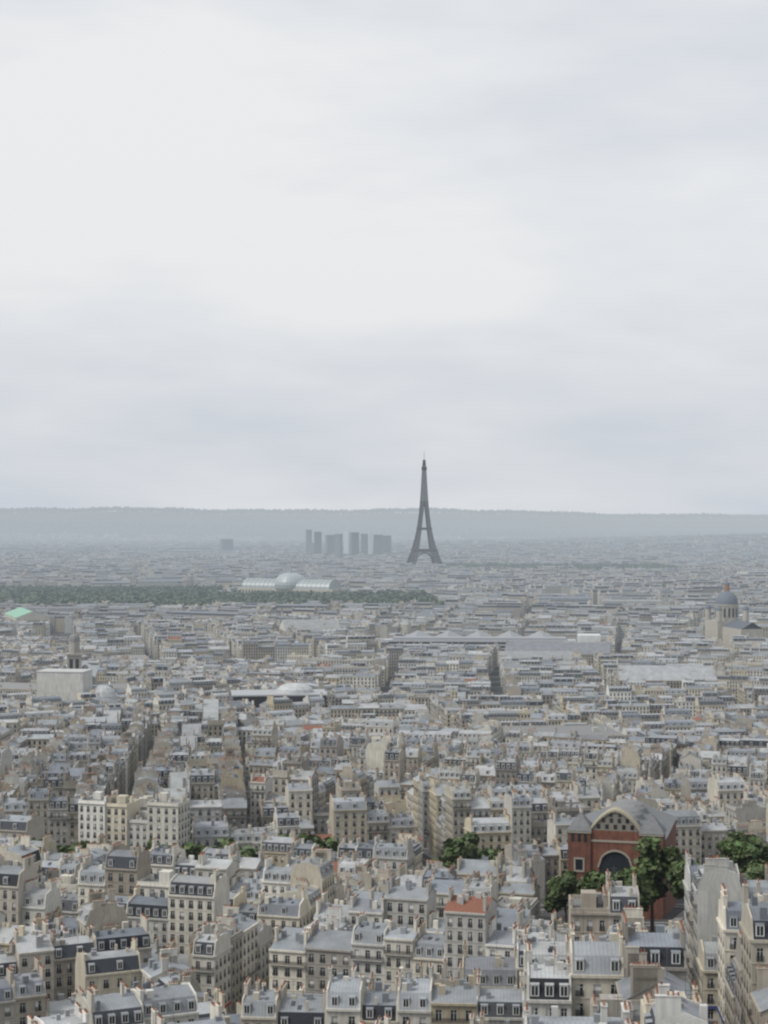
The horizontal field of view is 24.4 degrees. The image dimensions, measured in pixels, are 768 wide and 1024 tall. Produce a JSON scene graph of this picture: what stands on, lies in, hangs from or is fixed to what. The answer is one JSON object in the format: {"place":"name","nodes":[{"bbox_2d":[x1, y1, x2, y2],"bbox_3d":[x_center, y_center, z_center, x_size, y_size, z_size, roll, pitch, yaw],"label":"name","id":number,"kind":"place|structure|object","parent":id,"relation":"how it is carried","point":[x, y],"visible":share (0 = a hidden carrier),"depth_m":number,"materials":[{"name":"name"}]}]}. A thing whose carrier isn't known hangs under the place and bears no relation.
{"place":"outdoors","nodes":[
{"label":"outdoors","id":0,"kind":"place"},
{"bbox_2d":[0,511,767,1013],"bbox_3d":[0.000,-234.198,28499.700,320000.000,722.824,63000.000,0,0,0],"label":"ground","id":1,"kind":"structure","parent":0,"point":[528,523],"depth_m":9633.55,"materials":[{"name":"grey"}]},
{"bbox_2d":[0,721,767,1023],"bbox_3d":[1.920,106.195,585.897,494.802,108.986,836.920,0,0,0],"label":"buildings","id":2,"kind":"structure","parent":1,"relation":"on","point":[371,921],"depth_m":464.42,"materials":[{"name":"beige stone"}]},
{"bbox_2d":[0,610,767,777],"bbox_3d":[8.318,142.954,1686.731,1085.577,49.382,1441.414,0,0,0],"label":"buildings","id":3,"kind":"structure","parent":1,"relation":"on","point":[673,684],"depth_m":1504.25,"materials":[{"name":"beige stone"}]},
{"bbox_2d":[0,532,767,632],"bbox_3d":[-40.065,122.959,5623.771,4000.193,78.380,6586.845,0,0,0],"label":"buildings","id":4,"kind":"structure","parent":1,"relation":"on","point":[711,564],"depth_m":4015.10,"materials":[{"name":"stone"}]},
{"bbox_2d":[0,506,767,605],"bbox_3d":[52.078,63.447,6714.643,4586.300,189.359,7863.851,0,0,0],"label":"trees","id":5,"kind":"object","parent":1,"relation":"on","point":[157,595],"visible":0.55,"depth_m":8981.08,"materials":[{"name":"green plant"}]},
{"bbox_2d":[4,530,763,707],"bbox_3d":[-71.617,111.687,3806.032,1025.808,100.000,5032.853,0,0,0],"label":"landmark buildings","id":6,"kind":"structure","parent":1,"relation":"on","point":[73,677],"depth_m":2067.57,"materials":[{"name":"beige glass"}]},
{"bbox_2d":[31,830,767,932],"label":"trees","id":7,"kind":"object","parent":1,"relation":"on","point":[747,854],"visible":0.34,"depth_m":474.76,"materials":[{"name":"green plant"}]},
{"bbox_2d":[406,460,441,563],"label":"eiffel tower","id":8,"kind":"structure","parent":1,"relation":"on","point":[415,553],"depth_m":4736.11,"materials":[{"name":"grey metal"}]},
{"bbox_2d":[145,751,717,1023],"bbox_3d":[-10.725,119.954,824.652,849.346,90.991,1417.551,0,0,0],"label":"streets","id":9,"kind":"object","parent":1,"relation":"on","point":[426,855],"depth_m":532.40,"materials":[{"name":"grey asphalt"}]},
{"bbox_2d":[566,799,676,920],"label":"brick church building","id":10,"kind":"structure","parent":1,"relation":"on","point":[601,840],"depth_m":505.71,"materials":[{"name":"brick"}]},
{"bbox_2d":[0,0,767,513],"label":"sky","id":11,"kind":"structure","parent":0,"point":[255,254],"materials":[{"name":"white"}]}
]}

